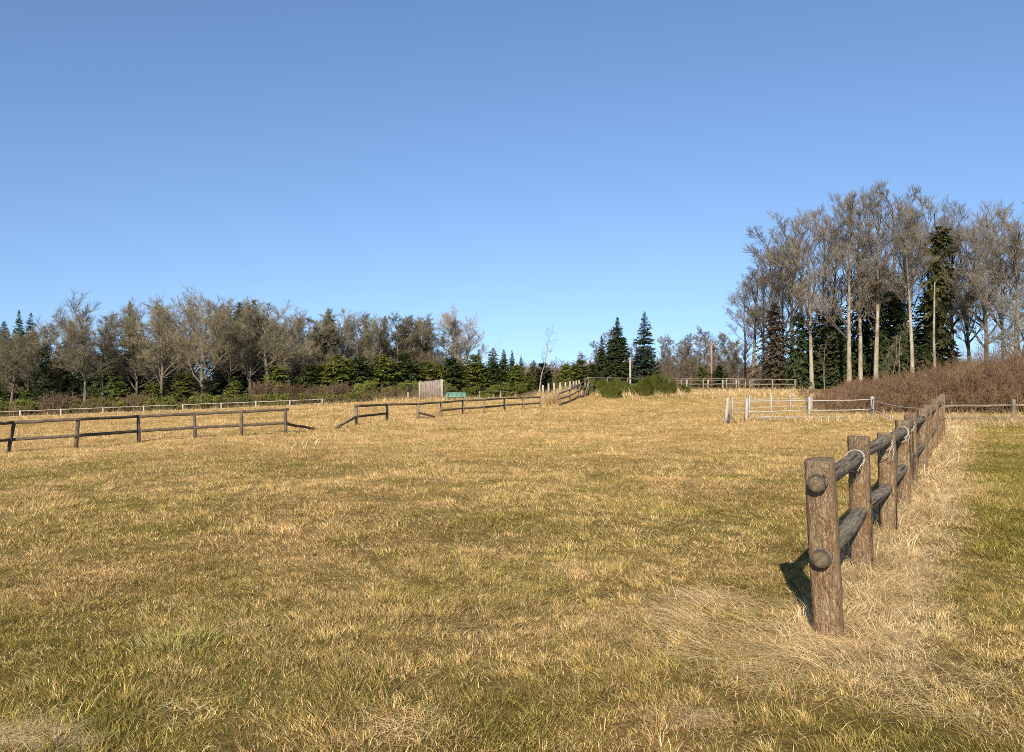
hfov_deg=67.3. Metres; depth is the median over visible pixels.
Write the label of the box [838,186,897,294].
bare tree
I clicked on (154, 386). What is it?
young fir
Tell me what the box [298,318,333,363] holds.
bare tree
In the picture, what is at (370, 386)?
evergreen bush
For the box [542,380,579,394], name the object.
white post fence
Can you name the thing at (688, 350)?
bare tree
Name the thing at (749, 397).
white rope fence
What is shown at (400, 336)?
conifer
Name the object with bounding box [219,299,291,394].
bare tree
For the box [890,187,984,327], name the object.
bare tree
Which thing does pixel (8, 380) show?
conifer
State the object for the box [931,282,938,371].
dead tree
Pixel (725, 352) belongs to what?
bare tree
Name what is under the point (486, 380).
young fir
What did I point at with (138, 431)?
rail fence
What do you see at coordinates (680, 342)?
bare tree
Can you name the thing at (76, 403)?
evergreen bush
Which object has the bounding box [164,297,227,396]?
bare tree
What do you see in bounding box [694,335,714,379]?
bare tree
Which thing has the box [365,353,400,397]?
young fir
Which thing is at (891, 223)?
bare tree
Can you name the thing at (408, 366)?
young fir
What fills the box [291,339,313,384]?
conifer
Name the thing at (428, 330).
bare tree
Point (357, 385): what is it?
evergreen bush
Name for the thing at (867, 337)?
conifer
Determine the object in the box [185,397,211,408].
evergreen bush
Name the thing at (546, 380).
young fir
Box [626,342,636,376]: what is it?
bare tree
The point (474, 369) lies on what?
young fir
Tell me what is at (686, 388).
grass tuft
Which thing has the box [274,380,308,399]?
bare shrub
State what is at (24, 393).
young fir
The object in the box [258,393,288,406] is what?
evergreen bush
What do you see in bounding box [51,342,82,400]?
conifer
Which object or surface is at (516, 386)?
evergreen bush
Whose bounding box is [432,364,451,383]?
young fir
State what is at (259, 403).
undergrowth
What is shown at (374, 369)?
young fir
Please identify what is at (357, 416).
rail fence
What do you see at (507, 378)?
young fir
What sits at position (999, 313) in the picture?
bare tree
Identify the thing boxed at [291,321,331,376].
bare tree
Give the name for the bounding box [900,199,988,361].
bare tree
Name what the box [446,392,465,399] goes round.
hay rack
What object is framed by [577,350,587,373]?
bare tree
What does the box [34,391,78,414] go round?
bare shrub
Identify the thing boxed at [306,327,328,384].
conifer
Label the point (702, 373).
young fir
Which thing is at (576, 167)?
sky
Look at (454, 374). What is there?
young fir
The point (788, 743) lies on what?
ground
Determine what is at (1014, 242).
bare tree
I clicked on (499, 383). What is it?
evergreen bush
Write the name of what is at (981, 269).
bare tree
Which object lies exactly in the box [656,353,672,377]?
bare tree
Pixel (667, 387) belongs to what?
broom bush
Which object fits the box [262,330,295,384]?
conifer
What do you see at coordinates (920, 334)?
conifer
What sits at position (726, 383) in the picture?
paddock fence
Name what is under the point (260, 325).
bare tree
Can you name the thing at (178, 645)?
grass tuft
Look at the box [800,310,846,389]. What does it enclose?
conifer
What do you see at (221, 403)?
white rail fence
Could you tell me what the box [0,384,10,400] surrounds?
young fir
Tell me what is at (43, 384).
young fir
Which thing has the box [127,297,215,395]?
bare tree
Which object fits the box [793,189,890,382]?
bare tree
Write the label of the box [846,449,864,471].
rope
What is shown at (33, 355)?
bare tree
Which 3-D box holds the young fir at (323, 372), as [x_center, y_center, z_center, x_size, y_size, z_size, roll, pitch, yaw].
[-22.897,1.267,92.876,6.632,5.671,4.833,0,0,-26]
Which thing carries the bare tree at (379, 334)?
on the ground at (788, 743)
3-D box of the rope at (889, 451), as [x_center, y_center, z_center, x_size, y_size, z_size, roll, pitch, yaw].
[4.010,0.784,8.254,0.161,0.272,0.057,0,0,36]
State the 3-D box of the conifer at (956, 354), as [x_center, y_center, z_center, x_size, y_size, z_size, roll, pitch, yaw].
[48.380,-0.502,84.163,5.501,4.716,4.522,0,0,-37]
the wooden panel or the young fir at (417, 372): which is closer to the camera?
the wooden panel
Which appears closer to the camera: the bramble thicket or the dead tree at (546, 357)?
the bramble thicket
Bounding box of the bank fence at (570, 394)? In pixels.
[558,378,588,405]
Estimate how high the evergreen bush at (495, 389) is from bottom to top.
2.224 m
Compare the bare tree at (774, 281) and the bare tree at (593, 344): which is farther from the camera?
the bare tree at (593, 344)
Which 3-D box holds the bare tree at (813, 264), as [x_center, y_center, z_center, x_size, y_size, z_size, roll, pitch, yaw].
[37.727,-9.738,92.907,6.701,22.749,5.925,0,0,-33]
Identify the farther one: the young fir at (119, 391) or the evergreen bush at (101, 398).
the young fir at (119, 391)
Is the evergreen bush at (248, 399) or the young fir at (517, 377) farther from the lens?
the young fir at (517, 377)
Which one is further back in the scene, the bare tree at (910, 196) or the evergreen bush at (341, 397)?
the bare tree at (910, 196)
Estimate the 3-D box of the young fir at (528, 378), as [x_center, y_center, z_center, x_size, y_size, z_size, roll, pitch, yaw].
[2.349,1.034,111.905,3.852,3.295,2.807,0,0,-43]
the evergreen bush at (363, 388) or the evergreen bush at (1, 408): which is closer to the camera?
the evergreen bush at (1, 408)
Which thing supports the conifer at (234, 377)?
on the ground at (788, 743)
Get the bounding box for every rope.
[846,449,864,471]
[879,440,893,461]
[897,426,909,442]
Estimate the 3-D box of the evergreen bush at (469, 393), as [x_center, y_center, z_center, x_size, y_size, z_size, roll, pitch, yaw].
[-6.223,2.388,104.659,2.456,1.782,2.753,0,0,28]
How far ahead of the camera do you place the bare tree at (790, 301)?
91.48 m
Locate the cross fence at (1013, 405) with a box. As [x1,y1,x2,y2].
[945,399,1023,419]
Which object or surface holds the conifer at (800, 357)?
on the ground at (788, 743)
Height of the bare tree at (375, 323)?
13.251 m
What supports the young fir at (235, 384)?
on the ground at (788, 743)
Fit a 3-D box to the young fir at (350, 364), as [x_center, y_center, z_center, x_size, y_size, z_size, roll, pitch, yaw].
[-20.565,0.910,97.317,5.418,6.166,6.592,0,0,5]
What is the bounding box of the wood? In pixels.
[74,352,994,395]
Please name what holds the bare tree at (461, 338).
on the ground at (788, 743)
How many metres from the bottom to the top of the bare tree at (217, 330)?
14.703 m
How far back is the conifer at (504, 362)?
141.72 m
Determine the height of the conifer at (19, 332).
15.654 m
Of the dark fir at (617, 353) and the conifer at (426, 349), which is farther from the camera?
the conifer at (426, 349)
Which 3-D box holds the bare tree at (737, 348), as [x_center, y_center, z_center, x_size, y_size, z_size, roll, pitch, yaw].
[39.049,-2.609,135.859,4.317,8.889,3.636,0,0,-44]
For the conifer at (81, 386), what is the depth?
113.59 m
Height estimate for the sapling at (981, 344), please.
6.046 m
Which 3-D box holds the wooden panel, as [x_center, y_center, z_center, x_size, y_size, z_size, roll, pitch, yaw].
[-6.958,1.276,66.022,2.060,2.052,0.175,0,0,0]
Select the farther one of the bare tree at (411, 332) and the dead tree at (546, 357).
the bare tree at (411, 332)
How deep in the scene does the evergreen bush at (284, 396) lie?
76.11 m
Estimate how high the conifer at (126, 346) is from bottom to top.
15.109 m
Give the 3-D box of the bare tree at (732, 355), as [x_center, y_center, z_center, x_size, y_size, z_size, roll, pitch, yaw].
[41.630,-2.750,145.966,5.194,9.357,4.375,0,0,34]
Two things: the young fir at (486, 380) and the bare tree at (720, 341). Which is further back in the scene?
the bare tree at (720, 341)
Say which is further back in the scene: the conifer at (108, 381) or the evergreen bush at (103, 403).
the conifer at (108, 381)
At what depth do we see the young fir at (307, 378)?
91.62 m
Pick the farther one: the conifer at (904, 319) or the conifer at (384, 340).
the conifer at (384, 340)
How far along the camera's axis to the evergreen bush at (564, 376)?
89.57 m
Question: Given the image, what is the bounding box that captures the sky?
[0,0,1023,376]
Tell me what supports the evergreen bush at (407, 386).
on the ground at (788, 743)
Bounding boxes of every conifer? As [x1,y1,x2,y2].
[0,321,22,401]
[0,355,23,398]
[0,360,30,401]
[11,310,31,388]
[22,313,42,378]
[25,345,66,395]
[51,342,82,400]
[73,351,103,401]
[75,371,90,401]
[87,337,128,399]
[118,301,151,401]
[119,333,154,396]
[149,337,199,396]
[205,328,233,396]
[211,302,263,397]
[226,300,274,396]
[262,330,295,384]
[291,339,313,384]
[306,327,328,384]
[317,308,339,360]
[355,325,377,373]
[377,316,392,359]
[393,318,414,364]
[419,335,433,367]
[447,338,461,380]
[486,347,500,372]
[499,350,510,374]
[508,351,515,372]
[518,357,524,374]
[528,360,540,380]
[593,335,607,380]
[744,302,797,388]
[777,312,821,389]
[789,289,871,388]
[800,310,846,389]
[821,331,858,387]
[842,272,881,381]
[856,263,917,381]
[867,331,893,379]
[869,287,923,377]
[905,295,946,377]
[915,331,944,373]
[946,350,964,367]
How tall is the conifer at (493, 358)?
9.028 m
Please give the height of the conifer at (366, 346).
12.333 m
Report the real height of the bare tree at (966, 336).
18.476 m
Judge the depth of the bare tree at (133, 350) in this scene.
89.49 m
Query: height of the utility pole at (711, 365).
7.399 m
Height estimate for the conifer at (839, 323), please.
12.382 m
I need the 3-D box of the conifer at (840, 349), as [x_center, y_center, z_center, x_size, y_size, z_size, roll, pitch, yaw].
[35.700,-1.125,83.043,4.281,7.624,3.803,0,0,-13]
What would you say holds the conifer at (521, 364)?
on the ground at (788, 743)
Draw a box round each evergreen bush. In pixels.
[0,400,22,416]
[0,401,16,416]
[9,399,43,415]
[62,400,82,412]
[70,401,106,413]
[74,400,118,413]
[85,397,124,412]
[108,400,131,410]
[126,397,146,411]
[140,396,175,410]
[161,401,187,410]
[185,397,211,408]
[189,393,228,409]
[215,398,240,407]
[238,396,264,406]
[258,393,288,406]
[260,393,302,406]
[291,392,311,404]
[304,384,331,392]
[313,392,333,402]
[314,395,329,404]
[331,394,353,403]
[335,384,367,392]
[344,391,369,402]
[351,383,370,399]
[362,380,391,400]
[392,384,418,398]
[396,380,422,398]
[443,386,452,397]
[459,387,474,397]
[460,384,485,391]
[472,385,489,397]
[484,384,510,397]
[487,381,512,396]
[500,383,520,393]
[514,383,529,393]
[552,364,573,390]
[561,359,596,389]
[586,364,603,383]
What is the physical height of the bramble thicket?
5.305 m
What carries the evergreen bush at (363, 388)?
on the ground at (788, 743)
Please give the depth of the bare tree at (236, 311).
97.31 m
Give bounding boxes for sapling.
[816,333,833,389]
[875,339,899,376]
[881,327,912,376]
[888,321,910,372]
[956,332,968,361]
[971,325,991,363]
[979,320,1006,360]
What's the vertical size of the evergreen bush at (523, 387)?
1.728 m
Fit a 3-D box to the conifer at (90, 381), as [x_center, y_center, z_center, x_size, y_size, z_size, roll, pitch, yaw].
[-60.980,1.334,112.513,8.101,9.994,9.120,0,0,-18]
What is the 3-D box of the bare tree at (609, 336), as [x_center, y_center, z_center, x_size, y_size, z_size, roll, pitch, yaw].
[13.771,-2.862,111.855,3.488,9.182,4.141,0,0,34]
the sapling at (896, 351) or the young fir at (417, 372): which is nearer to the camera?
the sapling at (896, 351)
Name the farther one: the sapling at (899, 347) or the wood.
the wood
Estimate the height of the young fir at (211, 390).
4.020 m
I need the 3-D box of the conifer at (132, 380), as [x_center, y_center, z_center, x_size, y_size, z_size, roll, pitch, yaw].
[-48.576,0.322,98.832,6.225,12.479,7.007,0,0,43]
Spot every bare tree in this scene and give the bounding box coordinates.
[0,323,19,380]
[0,326,47,401]
[2,327,57,394]
[16,323,69,391]
[21,290,127,401]
[27,310,101,375]
[86,315,142,387]
[86,322,117,395]
[93,307,174,396]
[94,296,185,394]
[124,297,203,396]
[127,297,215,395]
[140,293,226,397]
[163,284,240,388]
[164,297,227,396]
[185,298,247,394]
[188,296,277,374]
[195,307,261,390]
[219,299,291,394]
[228,299,294,380]
[235,295,301,378]
[255,303,307,374]
[265,308,319,384]
[278,311,321,378]
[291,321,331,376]
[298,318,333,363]
[305,311,345,366]
[310,308,349,363]
[322,308,358,362]
[333,309,379,365]
[336,310,385,366]
[347,313,386,366]
[365,317,393,368]
[370,311,420,370]
[371,315,413,362]
[388,315,430,372]
[393,318,437,354]
[401,313,445,373]
[406,315,436,351]
[413,318,445,370]
[424,318,468,370]
[425,303,490,365]
[485,336,504,371]
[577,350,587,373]
[586,340,600,371]
[601,325,614,361]
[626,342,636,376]
[655,336,673,374]
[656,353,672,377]
[663,333,677,377]
[667,348,686,385]
[671,339,692,377]
[676,339,696,379]
[678,334,699,383]
[686,347,705,377]
[687,326,717,371]
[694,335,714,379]
[705,331,729,385]
[706,347,729,377]
[714,333,734,371]
[721,290,760,386]
[722,338,742,382]
[726,253,776,387]
[727,338,742,385]
[729,351,743,379]
[731,341,751,385]
[740,224,810,355]
[742,243,783,386]
[750,210,817,385]
[760,209,842,389]
[761,226,812,378]
[781,207,823,349]
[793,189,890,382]
[800,201,854,336]
[801,196,864,311]
[816,187,910,379]
[837,182,931,381]
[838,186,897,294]
[846,180,942,327]
[875,184,929,327]
[877,193,941,372]
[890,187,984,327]
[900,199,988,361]
[914,193,956,295]
[923,196,1023,362]
[945,226,1011,363]
[956,201,1023,353]
[964,240,1023,301]
[968,211,1023,366]
[972,282,1023,359]
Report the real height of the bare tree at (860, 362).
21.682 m
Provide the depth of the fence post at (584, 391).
51.12 m
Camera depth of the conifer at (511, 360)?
145.75 m
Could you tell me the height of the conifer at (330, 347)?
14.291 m
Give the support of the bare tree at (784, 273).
on the ground at (788, 743)
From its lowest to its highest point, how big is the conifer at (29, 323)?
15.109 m
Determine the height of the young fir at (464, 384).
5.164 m
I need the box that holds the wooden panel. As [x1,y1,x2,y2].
[419,379,442,398]
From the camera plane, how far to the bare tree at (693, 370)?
120.31 m
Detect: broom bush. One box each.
[589,379,606,394]
[599,378,622,397]
[614,378,630,393]
[629,375,656,395]
[643,373,677,393]
[659,376,676,394]
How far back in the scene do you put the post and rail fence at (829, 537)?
6.60 m
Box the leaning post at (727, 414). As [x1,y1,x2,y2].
[724,398,736,423]
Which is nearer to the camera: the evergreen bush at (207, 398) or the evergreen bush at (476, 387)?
the evergreen bush at (207, 398)
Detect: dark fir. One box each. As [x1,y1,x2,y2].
[602,317,632,382]
[623,311,660,383]
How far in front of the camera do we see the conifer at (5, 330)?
107.90 m
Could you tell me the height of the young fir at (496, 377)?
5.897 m
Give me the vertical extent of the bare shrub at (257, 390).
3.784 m
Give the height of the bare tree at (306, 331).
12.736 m
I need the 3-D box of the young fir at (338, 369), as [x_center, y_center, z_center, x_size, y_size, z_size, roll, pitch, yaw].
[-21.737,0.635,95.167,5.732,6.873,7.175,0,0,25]
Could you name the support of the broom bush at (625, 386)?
on the ground at (788, 743)
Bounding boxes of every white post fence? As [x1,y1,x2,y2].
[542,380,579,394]
[676,380,768,387]
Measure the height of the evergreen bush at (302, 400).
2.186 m
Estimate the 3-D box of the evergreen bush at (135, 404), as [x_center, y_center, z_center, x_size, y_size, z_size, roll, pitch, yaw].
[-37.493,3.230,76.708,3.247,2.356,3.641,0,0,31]
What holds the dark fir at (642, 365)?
on the ground at (788, 743)
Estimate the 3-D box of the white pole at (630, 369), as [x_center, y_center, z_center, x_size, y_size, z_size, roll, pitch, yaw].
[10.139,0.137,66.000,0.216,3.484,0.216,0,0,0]
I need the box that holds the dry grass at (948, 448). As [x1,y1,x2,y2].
[0,380,1023,751]
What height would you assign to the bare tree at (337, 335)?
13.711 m
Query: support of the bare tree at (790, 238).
on the ground at (788, 743)
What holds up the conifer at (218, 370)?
on the ground at (788, 743)
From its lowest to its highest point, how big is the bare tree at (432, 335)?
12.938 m
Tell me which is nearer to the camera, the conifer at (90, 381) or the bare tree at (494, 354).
the conifer at (90, 381)
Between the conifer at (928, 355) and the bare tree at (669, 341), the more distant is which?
the bare tree at (669, 341)
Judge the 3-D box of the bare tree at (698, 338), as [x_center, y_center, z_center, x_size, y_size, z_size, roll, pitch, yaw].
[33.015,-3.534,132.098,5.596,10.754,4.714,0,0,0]
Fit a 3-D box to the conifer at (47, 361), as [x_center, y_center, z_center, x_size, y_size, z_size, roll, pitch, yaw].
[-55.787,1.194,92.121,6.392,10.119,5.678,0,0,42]
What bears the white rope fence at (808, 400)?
on the ground at (788, 743)
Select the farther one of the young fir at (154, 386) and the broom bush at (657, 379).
the young fir at (154, 386)
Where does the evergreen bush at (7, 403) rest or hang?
on the ground at (788, 743)
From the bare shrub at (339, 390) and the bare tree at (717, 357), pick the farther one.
the bare tree at (717, 357)
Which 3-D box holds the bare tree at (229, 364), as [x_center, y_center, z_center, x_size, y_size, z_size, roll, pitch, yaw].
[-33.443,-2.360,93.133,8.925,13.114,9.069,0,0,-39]
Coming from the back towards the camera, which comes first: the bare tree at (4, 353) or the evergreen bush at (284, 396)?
the bare tree at (4, 353)
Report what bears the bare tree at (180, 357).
on the ground at (788, 743)
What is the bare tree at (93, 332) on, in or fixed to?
on the ground at (788, 743)
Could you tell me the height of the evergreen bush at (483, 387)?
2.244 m
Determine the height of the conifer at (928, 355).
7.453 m
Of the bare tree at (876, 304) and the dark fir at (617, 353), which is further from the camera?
the dark fir at (617, 353)
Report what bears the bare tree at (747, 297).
on the ground at (788, 743)
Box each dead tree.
[539,325,559,391]
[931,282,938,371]
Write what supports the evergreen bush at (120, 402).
on the ground at (788, 743)
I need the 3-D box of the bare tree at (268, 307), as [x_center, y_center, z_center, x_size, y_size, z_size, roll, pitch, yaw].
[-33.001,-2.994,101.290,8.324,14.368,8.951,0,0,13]
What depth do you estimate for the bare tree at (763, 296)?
104.95 m
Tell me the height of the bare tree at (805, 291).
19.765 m
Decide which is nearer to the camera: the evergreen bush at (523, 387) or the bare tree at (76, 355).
the bare tree at (76, 355)
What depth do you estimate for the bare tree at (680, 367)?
120.00 m
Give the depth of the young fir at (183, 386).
77.66 m
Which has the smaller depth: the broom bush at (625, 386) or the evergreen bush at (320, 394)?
the broom bush at (625, 386)
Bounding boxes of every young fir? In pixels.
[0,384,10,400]
[17,390,32,399]
[20,379,64,403]
[106,381,132,403]
[138,382,166,400]
[153,372,200,408]
[195,379,220,396]
[222,380,247,397]
[261,365,294,392]
[288,378,305,389]
[295,363,327,385]
[313,364,337,386]
[324,353,360,391]
[334,359,365,390]
[349,356,386,395]
[364,366,385,387]
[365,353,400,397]
[387,363,405,385]
[391,352,424,384]
[409,368,428,382]
[418,360,439,381]
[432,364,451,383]
[440,357,463,394]
[456,365,478,395]
[460,354,494,397]
[477,367,493,389]
[484,360,514,397]
[500,370,515,394]
[507,365,525,394]
[521,372,534,391]
[525,362,553,392]
[690,367,711,386]
[710,365,728,386]
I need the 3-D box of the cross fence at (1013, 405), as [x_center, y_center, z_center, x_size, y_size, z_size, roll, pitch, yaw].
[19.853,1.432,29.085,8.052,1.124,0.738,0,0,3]
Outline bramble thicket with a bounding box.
[798,327,1023,413]
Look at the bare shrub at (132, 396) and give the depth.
76.51 m
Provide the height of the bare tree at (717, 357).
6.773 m
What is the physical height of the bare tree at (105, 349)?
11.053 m
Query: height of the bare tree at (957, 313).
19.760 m
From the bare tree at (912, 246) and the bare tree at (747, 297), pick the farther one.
the bare tree at (747, 297)
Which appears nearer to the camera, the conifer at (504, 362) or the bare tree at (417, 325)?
the bare tree at (417, 325)
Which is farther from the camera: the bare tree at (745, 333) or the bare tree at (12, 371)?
the bare tree at (745, 333)
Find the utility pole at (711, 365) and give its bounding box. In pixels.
[706,342,716,385]
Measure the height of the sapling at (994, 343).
6.201 m
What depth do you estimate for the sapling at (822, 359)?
76.19 m
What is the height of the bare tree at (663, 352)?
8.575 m
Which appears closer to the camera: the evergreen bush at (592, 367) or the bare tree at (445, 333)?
the evergreen bush at (592, 367)
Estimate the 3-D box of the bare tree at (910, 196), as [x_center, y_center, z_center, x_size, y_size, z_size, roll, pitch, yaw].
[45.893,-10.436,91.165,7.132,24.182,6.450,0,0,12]
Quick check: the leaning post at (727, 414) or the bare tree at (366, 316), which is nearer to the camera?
the leaning post at (727, 414)
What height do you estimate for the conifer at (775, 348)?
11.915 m
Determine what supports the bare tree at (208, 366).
on the ground at (788, 743)
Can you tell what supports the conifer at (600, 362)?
on the ground at (788, 743)
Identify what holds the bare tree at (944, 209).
on the ground at (788, 743)
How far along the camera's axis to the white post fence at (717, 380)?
98.74 m
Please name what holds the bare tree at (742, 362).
on the ground at (788, 743)
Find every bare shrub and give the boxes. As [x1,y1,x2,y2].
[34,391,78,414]
[119,391,154,411]
[241,379,286,394]
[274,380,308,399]
[302,384,332,394]
[325,381,357,402]
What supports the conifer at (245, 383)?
on the ground at (788, 743)
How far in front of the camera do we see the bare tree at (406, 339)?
115.64 m
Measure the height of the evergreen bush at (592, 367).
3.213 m
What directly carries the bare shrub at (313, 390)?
on the ground at (788, 743)
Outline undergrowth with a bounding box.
[0,380,457,417]
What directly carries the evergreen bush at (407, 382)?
on the ground at (788, 743)
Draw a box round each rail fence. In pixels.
[0,408,314,453]
[1,399,322,416]
[335,396,540,428]
[804,394,944,640]
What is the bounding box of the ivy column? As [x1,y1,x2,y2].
[915,226,959,374]
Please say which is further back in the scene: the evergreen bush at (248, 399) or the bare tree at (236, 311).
the bare tree at (236, 311)
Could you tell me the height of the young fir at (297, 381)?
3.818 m
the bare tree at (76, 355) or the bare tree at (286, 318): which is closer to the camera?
the bare tree at (76, 355)
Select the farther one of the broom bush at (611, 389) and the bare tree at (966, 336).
the bare tree at (966, 336)
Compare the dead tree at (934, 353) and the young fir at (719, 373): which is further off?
the young fir at (719, 373)
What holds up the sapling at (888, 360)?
on the ground at (788, 743)
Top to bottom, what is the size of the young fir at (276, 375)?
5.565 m
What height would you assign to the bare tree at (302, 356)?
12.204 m
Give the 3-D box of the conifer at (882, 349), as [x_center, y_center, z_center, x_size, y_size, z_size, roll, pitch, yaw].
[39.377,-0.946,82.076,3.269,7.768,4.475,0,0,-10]
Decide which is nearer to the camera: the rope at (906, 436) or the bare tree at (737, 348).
the rope at (906, 436)
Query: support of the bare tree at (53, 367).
on the ground at (788, 743)
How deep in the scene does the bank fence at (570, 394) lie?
48.95 m
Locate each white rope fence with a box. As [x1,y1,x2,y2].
[731,393,812,414]
[744,396,916,421]
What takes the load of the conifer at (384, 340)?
on the ground at (788, 743)
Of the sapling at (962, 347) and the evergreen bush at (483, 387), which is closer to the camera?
the sapling at (962, 347)
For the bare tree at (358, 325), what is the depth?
112.89 m
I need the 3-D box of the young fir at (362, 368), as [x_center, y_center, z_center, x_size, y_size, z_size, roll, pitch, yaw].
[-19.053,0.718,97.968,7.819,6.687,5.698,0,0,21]
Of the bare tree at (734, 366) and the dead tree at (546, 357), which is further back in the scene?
the bare tree at (734, 366)
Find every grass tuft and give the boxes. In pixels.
[121,618,229,655]
[679,384,692,393]
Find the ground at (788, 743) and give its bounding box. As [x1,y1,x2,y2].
[0,381,1023,751]
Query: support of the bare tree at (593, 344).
on the ground at (788, 743)
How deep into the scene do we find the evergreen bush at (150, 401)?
75.48 m
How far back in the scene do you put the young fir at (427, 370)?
104.73 m
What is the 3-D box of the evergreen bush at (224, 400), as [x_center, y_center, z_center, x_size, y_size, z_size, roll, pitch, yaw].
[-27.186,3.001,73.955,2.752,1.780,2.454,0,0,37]
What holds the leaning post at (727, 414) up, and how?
on the ground at (788, 743)
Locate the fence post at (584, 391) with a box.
[581,378,589,395]
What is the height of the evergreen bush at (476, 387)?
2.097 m
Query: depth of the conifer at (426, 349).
121.88 m
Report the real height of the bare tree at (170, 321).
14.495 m
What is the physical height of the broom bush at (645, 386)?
1.489 m
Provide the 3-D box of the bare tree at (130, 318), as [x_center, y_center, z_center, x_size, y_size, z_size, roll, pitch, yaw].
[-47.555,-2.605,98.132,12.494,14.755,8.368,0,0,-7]
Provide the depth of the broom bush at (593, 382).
54.57 m
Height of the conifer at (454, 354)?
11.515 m
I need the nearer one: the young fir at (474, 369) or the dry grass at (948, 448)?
the dry grass at (948, 448)
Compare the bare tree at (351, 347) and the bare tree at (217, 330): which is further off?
the bare tree at (351, 347)
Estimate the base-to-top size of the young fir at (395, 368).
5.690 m
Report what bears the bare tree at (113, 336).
on the ground at (788, 743)
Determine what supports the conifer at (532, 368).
on the ground at (788, 743)
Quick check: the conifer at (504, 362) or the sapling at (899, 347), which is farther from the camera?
the conifer at (504, 362)
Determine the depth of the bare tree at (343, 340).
107.92 m
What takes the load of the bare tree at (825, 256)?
on the ground at (788, 743)
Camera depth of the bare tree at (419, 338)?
124.09 m
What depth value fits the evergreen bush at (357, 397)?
83.02 m
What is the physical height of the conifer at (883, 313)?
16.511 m
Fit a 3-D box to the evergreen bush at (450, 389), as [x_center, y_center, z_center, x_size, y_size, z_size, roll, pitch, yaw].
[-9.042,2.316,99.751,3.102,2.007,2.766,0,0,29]
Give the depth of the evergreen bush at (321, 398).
81.84 m
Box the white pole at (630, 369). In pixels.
[629,357,630,383]
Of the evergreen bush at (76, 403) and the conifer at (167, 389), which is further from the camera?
the conifer at (167, 389)
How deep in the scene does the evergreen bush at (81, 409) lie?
75.71 m
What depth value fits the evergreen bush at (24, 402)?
74.25 m
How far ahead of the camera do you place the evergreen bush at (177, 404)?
73.40 m
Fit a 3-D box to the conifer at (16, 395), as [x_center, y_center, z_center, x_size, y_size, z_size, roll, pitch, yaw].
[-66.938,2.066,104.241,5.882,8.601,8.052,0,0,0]
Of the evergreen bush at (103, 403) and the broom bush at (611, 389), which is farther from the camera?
the evergreen bush at (103, 403)
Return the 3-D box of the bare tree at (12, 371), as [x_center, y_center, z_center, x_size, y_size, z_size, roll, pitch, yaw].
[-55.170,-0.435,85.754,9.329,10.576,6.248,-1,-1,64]
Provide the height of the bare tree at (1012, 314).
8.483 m
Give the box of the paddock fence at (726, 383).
[587,377,795,393]
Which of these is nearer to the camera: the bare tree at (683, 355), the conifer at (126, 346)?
the conifer at (126, 346)
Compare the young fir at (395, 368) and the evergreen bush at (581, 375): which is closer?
the evergreen bush at (581, 375)
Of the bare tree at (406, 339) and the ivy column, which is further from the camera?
the bare tree at (406, 339)
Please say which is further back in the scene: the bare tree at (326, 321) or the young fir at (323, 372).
the bare tree at (326, 321)
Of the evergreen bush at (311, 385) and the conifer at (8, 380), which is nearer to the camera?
the evergreen bush at (311, 385)
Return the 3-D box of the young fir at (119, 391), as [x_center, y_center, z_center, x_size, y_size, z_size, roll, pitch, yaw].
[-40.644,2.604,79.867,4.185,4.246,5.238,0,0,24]

